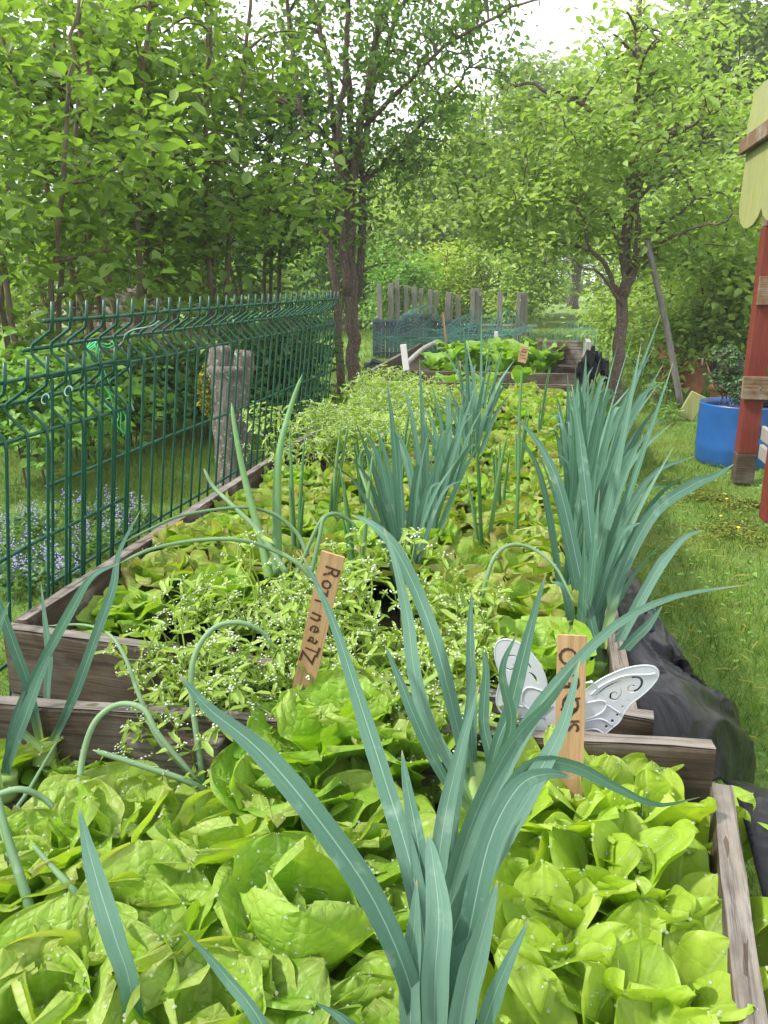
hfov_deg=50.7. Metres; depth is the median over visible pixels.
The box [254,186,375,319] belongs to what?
broadleaf tree
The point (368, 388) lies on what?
corn salad
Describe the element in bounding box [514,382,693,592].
leek
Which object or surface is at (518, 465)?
onion leaf
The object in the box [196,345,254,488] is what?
tree stump
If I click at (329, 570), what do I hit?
plant marker
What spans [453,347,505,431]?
leek
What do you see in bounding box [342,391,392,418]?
corn salad
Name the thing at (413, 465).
lettuce
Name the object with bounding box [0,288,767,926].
lawn
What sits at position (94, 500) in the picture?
bugle flower
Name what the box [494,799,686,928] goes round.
pale lettuce
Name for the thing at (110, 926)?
leek
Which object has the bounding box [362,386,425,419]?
corn salad
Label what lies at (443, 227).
broadleaf tree
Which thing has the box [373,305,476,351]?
wire mesh
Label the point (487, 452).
lettuce
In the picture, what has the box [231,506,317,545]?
lettuce
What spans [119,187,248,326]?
shrub
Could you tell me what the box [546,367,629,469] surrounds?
leek
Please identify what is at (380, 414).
corn salad
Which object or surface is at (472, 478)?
lettuce
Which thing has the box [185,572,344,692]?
corn salad
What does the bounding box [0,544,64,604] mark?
bugle flower
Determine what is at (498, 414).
lettuce
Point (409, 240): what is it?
shrub
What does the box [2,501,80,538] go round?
bugle flower
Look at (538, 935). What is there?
pale lettuce
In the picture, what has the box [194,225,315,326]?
shrub
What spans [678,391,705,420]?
board
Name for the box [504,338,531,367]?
leafy plant
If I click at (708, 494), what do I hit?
moss
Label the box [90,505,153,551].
bugle flower
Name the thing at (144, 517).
bugle flower
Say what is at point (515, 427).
lettuce
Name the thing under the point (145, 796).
lettuce
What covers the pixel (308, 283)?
shrub
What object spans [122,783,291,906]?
lettuce
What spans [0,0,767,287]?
sky
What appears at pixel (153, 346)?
shrub
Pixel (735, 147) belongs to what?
shrub
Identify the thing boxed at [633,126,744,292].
shrub
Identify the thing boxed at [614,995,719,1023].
pale lettuce
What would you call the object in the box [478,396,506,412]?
lettuce
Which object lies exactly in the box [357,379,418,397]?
corn salad
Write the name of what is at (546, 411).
lettuce
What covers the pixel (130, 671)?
garlic stalk
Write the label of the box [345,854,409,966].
lettuce
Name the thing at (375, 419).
corn salad
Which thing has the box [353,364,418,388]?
corn salad
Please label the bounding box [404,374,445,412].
corn salad
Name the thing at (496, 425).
lettuce
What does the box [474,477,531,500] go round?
lettuce
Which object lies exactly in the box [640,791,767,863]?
pale lettuce
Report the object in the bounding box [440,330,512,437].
leek
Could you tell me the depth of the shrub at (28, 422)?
4.90 m
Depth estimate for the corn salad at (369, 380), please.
4.11 m
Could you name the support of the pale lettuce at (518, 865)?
on the soil at (491, 958)
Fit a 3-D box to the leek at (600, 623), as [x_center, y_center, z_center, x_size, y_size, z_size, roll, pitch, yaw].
[0.403,0.037,1.382,0.393,0.478,0.254,3,16,11]
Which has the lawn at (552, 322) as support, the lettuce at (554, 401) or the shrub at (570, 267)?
the shrub at (570, 267)
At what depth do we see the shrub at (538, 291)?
17.77 m
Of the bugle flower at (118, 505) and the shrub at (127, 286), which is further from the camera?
the shrub at (127, 286)
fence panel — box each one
[0,344,130,695]
[21,291,338,595]
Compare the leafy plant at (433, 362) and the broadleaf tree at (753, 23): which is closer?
the leafy plant at (433, 362)
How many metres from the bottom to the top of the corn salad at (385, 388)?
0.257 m
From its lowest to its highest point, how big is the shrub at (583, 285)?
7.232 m
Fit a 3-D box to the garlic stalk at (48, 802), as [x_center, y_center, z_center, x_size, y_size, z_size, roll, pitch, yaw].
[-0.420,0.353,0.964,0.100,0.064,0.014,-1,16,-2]
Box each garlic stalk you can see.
[0,786,54,809]
[0,795,34,907]
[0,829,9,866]
[16,737,59,806]
[31,843,77,893]
[49,623,200,782]
[76,700,201,783]
[93,749,207,790]
[119,536,313,584]
[126,506,309,555]
[188,619,273,785]
[285,512,341,595]
[310,511,356,573]
[358,448,377,517]
[479,542,574,603]
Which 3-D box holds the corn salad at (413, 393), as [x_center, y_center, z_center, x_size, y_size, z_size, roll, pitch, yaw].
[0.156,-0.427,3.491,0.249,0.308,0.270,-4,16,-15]
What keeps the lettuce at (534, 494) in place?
on the soil at (392, 614)
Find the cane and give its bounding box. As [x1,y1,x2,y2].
[441,312,446,343]
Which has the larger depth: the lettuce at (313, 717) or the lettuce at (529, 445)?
the lettuce at (529, 445)
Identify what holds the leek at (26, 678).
on the raised bed at (694, 756)
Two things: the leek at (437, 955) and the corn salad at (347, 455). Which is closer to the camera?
the leek at (437, 955)
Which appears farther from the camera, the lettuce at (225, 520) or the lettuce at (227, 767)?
the lettuce at (225, 520)
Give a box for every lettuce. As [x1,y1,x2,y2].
[0,737,63,796]
[0,774,124,923]
[0,891,180,1023]
[21,750,105,789]
[23,760,210,888]
[31,839,217,1023]
[72,584,168,637]
[102,899,330,1023]
[118,546,209,619]
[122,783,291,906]
[142,517,234,559]
[182,563,279,635]
[182,831,408,1023]
[196,512,242,533]
[198,530,299,586]
[206,743,389,827]
[209,488,288,524]
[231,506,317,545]
[233,664,400,786]
[251,482,298,505]
[260,579,358,627]
[263,460,322,489]
[264,950,399,1023]
[272,756,438,882]
[285,533,378,586]
[294,485,351,505]
[304,499,339,521]
[310,463,373,496]
[310,516,385,585]
[321,461,364,485]
[337,502,405,523]
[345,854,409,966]
[348,482,409,511]
[350,690,485,790]
[354,620,512,688]
[357,539,458,590]
[365,454,415,484]
[389,450,434,466]
[391,444,433,456]
[405,517,462,555]
[406,564,511,620]
[409,485,473,511]
[417,414,457,433]
[430,457,483,472]
[436,611,496,638]
[439,750,553,832]
[440,503,478,528]
[442,452,492,466]
[445,437,493,464]
[449,552,491,569]
[450,395,465,404]
[453,381,478,389]
[453,409,504,434]
[454,522,517,561]
[457,807,568,916]
[459,472,488,512]
[459,499,541,536]
[467,492,538,514]
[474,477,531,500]
[476,381,511,392]
[476,615,607,688]
[476,915,639,1023]
[477,390,511,404]
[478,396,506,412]
[481,426,551,451]
[482,460,529,484]
[484,441,536,463]
[485,404,507,420]
[485,522,564,555]
[489,446,531,468]
[489,859,636,969]
[492,547,571,591]
[494,572,586,631]
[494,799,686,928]
[494,939,731,1023]
[494,963,577,1023]
[497,397,539,412]
[497,402,538,423]
[499,417,537,429]
[500,423,536,432]
[503,885,664,978]
[505,388,541,399]
[508,381,541,394]
[511,736,625,837]
[512,389,536,395]
[514,758,643,820]
[520,514,560,529]
[521,475,563,508]
[523,466,563,484]
[529,457,559,471]
[532,408,565,426]
[533,421,559,434]
[533,442,558,458]
[534,397,565,405]
[535,388,571,401]
[535,405,565,416]
[535,440,556,450]
[536,430,559,442]
[537,395,565,401]
[538,401,565,409]
[541,505,557,515]
[543,724,674,873]
[543,807,698,923]
[554,897,758,1023]
[576,838,767,935]
[580,765,755,843]
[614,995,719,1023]
[629,895,767,1016]
[634,764,683,780]
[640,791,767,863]
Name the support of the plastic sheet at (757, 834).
hanging from the raised bed at (694, 756)
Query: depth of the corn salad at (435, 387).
3.94 m
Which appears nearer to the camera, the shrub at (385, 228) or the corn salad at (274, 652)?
the corn salad at (274, 652)
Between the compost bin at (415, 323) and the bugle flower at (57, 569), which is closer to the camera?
the bugle flower at (57, 569)
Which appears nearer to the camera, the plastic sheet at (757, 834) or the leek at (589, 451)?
the plastic sheet at (757, 834)
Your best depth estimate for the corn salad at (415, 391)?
3.58 m
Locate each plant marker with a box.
[292,550,344,688]
[400,344,409,370]
[518,346,528,362]
[555,634,586,798]
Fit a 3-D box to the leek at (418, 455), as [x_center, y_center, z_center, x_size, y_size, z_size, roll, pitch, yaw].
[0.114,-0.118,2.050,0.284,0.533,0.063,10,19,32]
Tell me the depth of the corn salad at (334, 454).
2.64 m
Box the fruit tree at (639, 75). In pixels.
[405,0,767,406]
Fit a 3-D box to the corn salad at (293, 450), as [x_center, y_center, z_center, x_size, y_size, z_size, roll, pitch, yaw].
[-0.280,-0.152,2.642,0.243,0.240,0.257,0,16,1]
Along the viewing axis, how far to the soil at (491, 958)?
0.91 m
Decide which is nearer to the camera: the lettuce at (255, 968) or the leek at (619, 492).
the lettuce at (255, 968)
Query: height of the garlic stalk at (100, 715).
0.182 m
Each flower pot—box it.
[655,335,682,379]
[677,358,710,395]
[708,384,735,396]
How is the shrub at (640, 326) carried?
on the lawn at (552, 322)
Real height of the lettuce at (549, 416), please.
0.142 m
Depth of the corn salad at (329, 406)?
3.19 m
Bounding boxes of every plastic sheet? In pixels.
[573,388,755,783]
[722,780,767,896]
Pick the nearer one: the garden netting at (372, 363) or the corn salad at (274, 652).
the corn salad at (274, 652)
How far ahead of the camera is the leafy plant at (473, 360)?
5.84 m
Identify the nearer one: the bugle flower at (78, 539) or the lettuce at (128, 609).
the lettuce at (128, 609)
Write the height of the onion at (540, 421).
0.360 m
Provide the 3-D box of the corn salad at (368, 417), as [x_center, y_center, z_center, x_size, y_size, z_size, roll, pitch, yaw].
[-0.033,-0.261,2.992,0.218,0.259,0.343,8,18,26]
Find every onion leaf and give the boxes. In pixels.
[204,469,288,572]
[231,403,273,579]
[271,375,301,576]
[514,369,522,528]
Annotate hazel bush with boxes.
[0,0,175,349]
[0,0,279,464]
[0,0,306,431]
[32,0,405,416]
[94,0,292,354]
[148,15,383,389]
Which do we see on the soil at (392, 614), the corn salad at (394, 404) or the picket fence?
the corn salad at (394, 404)
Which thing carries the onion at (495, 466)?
on the soil at (392, 614)
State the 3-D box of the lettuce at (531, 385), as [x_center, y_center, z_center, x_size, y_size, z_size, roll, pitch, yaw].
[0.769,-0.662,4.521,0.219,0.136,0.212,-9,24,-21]
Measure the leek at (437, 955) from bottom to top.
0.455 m
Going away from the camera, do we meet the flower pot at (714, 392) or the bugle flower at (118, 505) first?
the bugle flower at (118, 505)
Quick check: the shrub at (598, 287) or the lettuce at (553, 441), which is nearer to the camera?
the lettuce at (553, 441)
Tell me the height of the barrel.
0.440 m
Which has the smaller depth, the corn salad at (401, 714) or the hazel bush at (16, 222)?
the corn salad at (401, 714)
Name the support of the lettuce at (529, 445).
on the soil at (392, 614)
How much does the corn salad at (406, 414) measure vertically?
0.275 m
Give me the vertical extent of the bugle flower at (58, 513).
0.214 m
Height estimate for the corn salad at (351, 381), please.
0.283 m
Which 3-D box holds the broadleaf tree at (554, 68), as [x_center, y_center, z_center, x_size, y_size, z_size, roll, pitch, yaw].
[5.352,-12.705,31.416,8.471,10.050,7.478,11,19,33]
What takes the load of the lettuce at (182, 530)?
on the soil at (392, 614)
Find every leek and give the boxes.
[0,512,139,766]
[0,603,53,803]
[78,806,356,1023]
[177,551,742,1023]
[330,382,460,538]
[350,430,462,619]
[352,515,545,813]
[361,391,483,532]
[382,360,474,503]
[424,383,482,468]
[425,393,510,458]
[428,389,477,486]
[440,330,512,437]
[445,318,513,408]
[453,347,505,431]
[512,387,733,686]
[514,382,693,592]
[538,346,690,658]
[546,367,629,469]
[551,490,663,626]
[552,349,652,486]
[555,375,593,433]
[556,403,621,443]
[557,405,665,548]
[558,358,622,461]
[561,325,671,554]
[568,315,667,492]
[569,348,666,454]
[569,368,592,414]
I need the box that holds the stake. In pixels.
[644,240,683,409]
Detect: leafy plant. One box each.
[419,351,446,370]
[432,372,464,381]
[435,339,466,358]
[440,344,469,371]
[448,341,482,371]
[464,340,494,371]
[464,372,500,382]
[471,345,487,371]
[486,337,510,368]
[487,339,517,370]
[488,350,518,371]
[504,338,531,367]
[511,365,536,383]
[517,344,549,371]
[520,335,546,348]
[528,342,556,372]
[531,343,565,372]
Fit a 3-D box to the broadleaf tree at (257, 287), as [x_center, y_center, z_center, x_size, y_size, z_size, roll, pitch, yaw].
[-4.069,-6.449,20.093,5.324,4.115,5.006,3,16,11]
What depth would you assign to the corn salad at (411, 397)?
3.44 m
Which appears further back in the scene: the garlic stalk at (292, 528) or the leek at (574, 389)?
the leek at (574, 389)
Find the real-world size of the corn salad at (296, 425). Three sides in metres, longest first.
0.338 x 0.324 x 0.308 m
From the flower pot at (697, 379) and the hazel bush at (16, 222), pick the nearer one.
the hazel bush at (16, 222)
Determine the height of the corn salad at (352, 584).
0.286 m
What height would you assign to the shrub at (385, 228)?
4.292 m
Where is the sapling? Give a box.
[0,12,204,305]
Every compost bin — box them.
[373,318,401,356]
[401,313,431,351]
[431,318,458,352]
[458,323,478,342]
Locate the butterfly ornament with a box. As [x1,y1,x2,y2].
[494,638,658,732]
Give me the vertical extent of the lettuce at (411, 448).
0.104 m
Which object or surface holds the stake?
on the lawn at (552, 322)
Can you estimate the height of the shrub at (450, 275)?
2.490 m
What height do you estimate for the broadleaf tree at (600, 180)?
8.722 m
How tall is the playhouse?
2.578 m
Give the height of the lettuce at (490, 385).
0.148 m
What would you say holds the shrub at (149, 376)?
on the lawn at (552, 322)
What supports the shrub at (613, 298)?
on the lawn at (552, 322)
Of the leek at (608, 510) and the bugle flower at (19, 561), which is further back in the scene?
the bugle flower at (19, 561)
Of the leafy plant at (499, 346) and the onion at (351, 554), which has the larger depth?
the leafy plant at (499, 346)
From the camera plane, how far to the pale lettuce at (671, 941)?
0.76 m
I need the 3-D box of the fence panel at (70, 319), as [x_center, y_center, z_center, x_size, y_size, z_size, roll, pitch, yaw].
[-0.448,-0.132,2.536,0.133,1.063,2.054,3,16,11]
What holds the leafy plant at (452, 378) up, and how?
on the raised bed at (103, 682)
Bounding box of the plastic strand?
[118,320,159,345]
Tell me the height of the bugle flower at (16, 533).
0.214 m
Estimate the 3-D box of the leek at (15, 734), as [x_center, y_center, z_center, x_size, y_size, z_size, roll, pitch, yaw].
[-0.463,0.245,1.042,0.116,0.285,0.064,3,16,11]
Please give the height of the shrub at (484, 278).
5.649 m
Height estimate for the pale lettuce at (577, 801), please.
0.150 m
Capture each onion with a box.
[288,432,304,549]
[329,419,349,519]
[340,453,372,626]
[353,432,364,503]
[366,431,403,508]
[391,399,411,477]
[465,430,507,548]
[492,432,509,504]
[515,407,529,470]
[537,367,550,432]
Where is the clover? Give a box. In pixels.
[616,467,767,771]
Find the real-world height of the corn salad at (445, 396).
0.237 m
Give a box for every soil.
[127,424,597,694]
[398,356,577,372]
[475,951,494,1023]
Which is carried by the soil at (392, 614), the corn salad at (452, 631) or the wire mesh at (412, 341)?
the corn salad at (452, 631)
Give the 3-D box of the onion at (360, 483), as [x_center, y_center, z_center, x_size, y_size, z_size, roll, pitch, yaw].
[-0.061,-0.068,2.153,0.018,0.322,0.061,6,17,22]
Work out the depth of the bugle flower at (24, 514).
4.38 m
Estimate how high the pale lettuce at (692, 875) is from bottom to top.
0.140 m
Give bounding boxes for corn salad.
[94,603,278,756]
[103,633,272,792]
[127,528,291,694]
[173,631,287,711]
[180,589,354,719]
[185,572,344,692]
[210,602,396,709]
[218,556,377,646]
[228,612,368,697]
[242,401,317,464]
[261,424,334,478]
[281,625,398,689]
[292,398,371,468]
[292,400,338,452]
[298,523,479,652]
[305,395,352,462]
[306,416,411,469]
[309,395,391,462]
[319,411,395,454]
[322,433,378,461]
[325,408,366,459]
[327,414,407,466]
[334,409,403,442]
[337,390,404,414]
[339,380,407,401]
[340,560,499,652]
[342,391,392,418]
[343,374,400,410]
[343,387,393,409]
[344,410,432,463]
[344,667,517,809]
[350,378,391,404]
[352,402,386,458]
[352,648,493,756]
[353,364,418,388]
[356,374,395,394]
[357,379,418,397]
[357,625,550,691]
[359,381,403,407]
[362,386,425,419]
[365,370,401,390]
[369,388,441,441]
[373,377,445,414]
[375,386,433,435]
[381,406,420,442]
[383,403,439,449]
[386,401,438,443]
[389,579,517,688]
[391,370,439,394]
[393,390,447,411]
[399,378,455,419]
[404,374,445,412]
[414,380,455,409]
[419,374,455,402]
[426,387,461,410]
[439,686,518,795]
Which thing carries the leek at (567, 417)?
on the soil at (392, 614)
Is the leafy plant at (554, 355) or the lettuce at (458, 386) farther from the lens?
the leafy plant at (554, 355)
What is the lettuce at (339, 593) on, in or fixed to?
on the soil at (392, 614)
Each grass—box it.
[0,396,347,695]
[250,323,767,413]
[605,400,767,929]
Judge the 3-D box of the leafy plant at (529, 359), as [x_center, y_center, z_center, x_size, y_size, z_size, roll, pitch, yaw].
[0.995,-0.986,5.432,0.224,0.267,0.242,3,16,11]
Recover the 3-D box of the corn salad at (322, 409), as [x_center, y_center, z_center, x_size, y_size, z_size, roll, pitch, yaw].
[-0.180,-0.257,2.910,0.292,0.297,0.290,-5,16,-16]
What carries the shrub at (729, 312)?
on the lawn at (552, 322)
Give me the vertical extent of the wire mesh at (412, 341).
0.528 m
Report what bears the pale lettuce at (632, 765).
on the soil at (491, 958)
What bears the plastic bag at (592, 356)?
on the raised bed at (554, 378)
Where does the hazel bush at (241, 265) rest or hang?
on the lawn at (552, 322)
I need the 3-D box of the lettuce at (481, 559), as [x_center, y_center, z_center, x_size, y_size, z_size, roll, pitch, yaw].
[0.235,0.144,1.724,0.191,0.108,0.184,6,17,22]
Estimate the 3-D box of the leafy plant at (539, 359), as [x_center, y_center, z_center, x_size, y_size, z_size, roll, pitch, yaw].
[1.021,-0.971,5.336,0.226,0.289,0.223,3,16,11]
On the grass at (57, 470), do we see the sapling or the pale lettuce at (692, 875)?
the sapling
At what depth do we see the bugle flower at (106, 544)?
3.96 m
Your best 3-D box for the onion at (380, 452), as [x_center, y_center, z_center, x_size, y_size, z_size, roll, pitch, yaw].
[-0.001,-0.047,2.070,0.091,0.327,0.048,10,19,32]
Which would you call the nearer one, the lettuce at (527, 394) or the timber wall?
the lettuce at (527, 394)
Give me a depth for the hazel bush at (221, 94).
6.99 m
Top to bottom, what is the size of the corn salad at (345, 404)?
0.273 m
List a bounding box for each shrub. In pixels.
[0,195,76,338]
[0,329,148,487]
[11,329,178,471]
[35,186,175,335]
[63,324,201,446]
[91,321,216,433]
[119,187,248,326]
[132,330,304,439]
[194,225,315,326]
[199,311,331,428]
[232,311,360,406]
[245,220,332,323]
[259,198,404,329]
[306,194,461,328]
[341,221,459,334]
[344,187,488,320]
[399,233,494,323]
[423,193,529,318]
[439,236,541,333]
[469,215,584,340]
[477,205,594,316]
[545,256,618,301]
[549,250,616,302]
[560,189,747,363]
[571,214,642,309]
[584,141,720,329]
[584,164,760,377]
[604,167,762,393]
[627,133,762,361]
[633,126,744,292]
[698,341,744,406]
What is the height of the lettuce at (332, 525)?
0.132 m
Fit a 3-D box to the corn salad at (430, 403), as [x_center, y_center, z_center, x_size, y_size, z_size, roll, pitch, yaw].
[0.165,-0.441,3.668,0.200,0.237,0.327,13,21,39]
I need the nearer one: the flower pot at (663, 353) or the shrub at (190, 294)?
the flower pot at (663, 353)
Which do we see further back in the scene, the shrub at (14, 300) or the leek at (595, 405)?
the shrub at (14, 300)
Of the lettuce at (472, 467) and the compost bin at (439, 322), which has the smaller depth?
the lettuce at (472, 467)
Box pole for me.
[408,339,437,364]
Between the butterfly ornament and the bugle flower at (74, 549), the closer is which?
the butterfly ornament
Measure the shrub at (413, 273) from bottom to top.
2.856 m
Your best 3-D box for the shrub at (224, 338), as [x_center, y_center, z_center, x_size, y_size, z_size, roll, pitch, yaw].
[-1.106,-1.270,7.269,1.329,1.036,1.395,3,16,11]
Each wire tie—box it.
[41,393,49,404]
[64,386,72,396]
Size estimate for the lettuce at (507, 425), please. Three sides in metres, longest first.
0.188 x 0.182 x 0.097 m
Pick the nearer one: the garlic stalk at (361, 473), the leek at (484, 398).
the garlic stalk at (361, 473)
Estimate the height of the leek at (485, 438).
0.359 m
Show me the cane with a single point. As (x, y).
(444, 327)
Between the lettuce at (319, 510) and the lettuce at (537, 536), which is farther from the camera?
the lettuce at (319, 510)
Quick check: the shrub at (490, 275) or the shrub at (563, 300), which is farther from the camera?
the shrub at (563, 300)
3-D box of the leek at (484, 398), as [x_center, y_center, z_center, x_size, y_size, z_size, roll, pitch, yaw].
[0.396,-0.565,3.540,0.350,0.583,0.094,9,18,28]
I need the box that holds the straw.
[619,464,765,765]
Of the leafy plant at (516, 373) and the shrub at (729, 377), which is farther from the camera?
the shrub at (729, 377)
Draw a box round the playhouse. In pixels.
[731,80,767,522]
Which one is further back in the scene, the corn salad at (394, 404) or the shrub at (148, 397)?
the shrub at (148, 397)
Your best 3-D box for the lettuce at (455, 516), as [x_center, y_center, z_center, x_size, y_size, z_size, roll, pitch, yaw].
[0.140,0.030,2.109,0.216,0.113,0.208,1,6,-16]
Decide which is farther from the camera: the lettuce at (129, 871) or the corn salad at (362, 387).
the corn salad at (362, 387)
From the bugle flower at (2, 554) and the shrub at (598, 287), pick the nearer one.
the bugle flower at (2, 554)
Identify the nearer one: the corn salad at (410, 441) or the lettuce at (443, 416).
the corn salad at (410, 441)
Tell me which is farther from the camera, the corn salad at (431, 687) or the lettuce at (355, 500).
the lettuce at (355, 500)
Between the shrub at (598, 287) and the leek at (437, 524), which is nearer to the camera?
the leek at (437, 524)
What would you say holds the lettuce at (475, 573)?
on the soil at (392, 614)
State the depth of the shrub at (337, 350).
8.04 m
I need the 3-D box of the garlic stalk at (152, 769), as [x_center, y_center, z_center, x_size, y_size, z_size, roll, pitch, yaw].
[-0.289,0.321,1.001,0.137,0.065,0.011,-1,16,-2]
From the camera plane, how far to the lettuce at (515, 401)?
3.83 m
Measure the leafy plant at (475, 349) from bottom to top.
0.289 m
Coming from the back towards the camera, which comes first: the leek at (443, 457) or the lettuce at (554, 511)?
the leek at (443, 457)
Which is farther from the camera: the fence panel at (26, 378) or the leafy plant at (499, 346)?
the leafy plant at (499, 346)
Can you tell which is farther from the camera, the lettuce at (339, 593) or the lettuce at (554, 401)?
the lettuce at (554, 401)
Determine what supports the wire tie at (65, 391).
attached to the fence panel at (26, 378)
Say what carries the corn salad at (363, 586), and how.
on the soil at (392, 614)
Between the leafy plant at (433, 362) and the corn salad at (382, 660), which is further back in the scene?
the leafy plant at (433, 362)
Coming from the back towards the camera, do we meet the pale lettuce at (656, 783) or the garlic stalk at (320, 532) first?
the garlic stalk at (320, 532)
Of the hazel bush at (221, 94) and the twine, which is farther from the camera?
the hazel bush at (221, 94)
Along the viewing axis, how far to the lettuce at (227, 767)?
0.98 m
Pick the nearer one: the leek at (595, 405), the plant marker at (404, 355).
the leek at (595, 405)
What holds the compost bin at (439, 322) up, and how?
on the lawn at (552, 322)
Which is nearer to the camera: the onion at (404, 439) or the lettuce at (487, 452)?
the onion at (404, 439)
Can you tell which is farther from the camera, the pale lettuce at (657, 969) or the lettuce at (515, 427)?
the lettuce at (515, 427)
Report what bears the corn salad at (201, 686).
on the soil
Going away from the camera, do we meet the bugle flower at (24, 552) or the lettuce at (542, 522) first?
the lettuce at (542, 522)
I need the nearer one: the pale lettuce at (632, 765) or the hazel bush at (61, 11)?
the pale lettuce at (632, 765)
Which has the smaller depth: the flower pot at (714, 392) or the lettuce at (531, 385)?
the lettuce at (531, 385)
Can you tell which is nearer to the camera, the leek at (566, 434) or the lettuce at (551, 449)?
the leek at (566, 434)
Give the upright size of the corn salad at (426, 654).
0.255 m
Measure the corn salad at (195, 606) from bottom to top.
0.287 m
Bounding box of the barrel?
[695,397,767,469]
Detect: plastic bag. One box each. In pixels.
[576,345,608,387]
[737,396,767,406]
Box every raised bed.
[0,696,767,1023]
[3,381,653,735]
[369,343,591,394]
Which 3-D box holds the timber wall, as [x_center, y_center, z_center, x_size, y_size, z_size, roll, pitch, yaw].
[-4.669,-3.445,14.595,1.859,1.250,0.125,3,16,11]
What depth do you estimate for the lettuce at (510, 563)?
1.62 m
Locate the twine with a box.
[86,341,125,435]
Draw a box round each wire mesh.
[370,312,536,347]
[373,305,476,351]
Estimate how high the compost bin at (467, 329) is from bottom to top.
0.553 m
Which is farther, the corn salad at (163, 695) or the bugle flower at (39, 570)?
the bugle flower at (39, 570)
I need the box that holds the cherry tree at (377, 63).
[160,0,575,393]
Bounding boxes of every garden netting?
[362,358,400,378]
[482,310,596,352]
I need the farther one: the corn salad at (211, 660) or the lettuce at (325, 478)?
the lettuce at (325, 478)
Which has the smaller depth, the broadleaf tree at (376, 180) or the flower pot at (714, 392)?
the flower pot at (714, 392)
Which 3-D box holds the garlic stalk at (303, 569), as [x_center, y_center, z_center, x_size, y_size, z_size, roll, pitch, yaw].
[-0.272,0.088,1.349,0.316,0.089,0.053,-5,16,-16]
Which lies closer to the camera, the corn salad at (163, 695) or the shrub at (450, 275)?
the corn salad at (163, 695)
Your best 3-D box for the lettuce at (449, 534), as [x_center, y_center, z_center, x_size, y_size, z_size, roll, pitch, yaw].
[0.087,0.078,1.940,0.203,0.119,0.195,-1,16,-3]
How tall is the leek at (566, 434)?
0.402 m
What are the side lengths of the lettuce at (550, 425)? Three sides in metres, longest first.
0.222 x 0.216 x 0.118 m
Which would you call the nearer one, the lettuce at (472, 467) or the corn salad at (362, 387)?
the lettuce at (472, 467)
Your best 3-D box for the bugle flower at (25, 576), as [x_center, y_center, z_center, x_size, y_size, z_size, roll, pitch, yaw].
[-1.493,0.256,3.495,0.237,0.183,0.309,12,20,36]
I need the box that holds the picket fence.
[371,279,536,347]
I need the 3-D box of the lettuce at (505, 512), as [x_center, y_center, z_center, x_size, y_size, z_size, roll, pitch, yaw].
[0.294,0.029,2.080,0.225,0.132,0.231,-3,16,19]
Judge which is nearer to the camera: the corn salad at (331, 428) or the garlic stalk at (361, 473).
the garlic stalk at (361, 473)
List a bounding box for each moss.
[665,509,767,550]
[677,486,749,503]
[696,491,759,515]
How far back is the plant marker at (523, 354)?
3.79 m
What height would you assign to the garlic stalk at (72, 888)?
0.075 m
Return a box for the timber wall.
[84,286,173,352]
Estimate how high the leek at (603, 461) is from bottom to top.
0.644 m
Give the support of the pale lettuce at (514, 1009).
on the soil at (491, 958)
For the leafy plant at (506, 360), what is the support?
on the soil at (414, 365)
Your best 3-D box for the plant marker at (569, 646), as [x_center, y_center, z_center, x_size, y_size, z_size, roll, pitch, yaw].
[0.218,0.261,0.950,0.042,0.244,0.024,3,16,11]
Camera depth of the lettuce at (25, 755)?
1.09 m
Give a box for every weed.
[625,351,666,383]
[641,379,684,421]
[648,361,674,394]
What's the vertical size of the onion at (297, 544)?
0.375 m
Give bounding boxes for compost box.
[537,338,591,373]
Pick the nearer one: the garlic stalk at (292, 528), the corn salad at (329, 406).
the garlic stalk at (292, 528)
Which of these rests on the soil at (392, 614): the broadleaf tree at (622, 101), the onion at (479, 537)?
the onion at (479, 537)
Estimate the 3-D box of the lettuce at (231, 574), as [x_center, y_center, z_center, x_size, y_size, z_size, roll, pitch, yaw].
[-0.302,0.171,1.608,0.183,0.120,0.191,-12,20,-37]
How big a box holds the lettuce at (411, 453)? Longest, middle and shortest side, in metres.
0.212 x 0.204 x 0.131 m
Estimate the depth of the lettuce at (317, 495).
2.26 m
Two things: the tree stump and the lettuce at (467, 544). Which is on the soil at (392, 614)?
the lettuce at (467, 544)
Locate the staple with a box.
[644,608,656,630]
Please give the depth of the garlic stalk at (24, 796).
1.01 m
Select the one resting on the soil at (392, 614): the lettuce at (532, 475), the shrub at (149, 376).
the lettuce at (532, 475)
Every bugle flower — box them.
[0,500,45,532]
[0,507,56,546]
[0,530,55,570]
[0,532,33,556]
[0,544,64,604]
[1,553,61,589]
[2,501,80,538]
[5,523,64,567]
[11,547,80,594]
[19,531,93,576]
[31,487,96,530]
[36,523,114,556]
[40,552,93,585]
[72,515,119,555]
[75,504,109,525]
[77,487,135,517]
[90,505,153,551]
[103,495,156,530]
[104,492,148,525]
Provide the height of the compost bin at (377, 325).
0.648 m
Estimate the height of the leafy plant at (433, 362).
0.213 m
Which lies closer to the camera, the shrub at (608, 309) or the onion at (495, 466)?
the onion at (495, 466)
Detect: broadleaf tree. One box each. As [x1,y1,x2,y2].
[117,165,326,332]
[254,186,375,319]
[355,122,451,317]
[370,68,582,323]
[422,37,595,307]
[486,39,620,308]
[535,0,764,257]
[543,33,743,292]
[589,0,767,221]
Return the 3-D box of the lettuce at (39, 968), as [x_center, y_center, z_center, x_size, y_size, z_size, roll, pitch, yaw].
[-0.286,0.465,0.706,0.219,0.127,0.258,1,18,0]

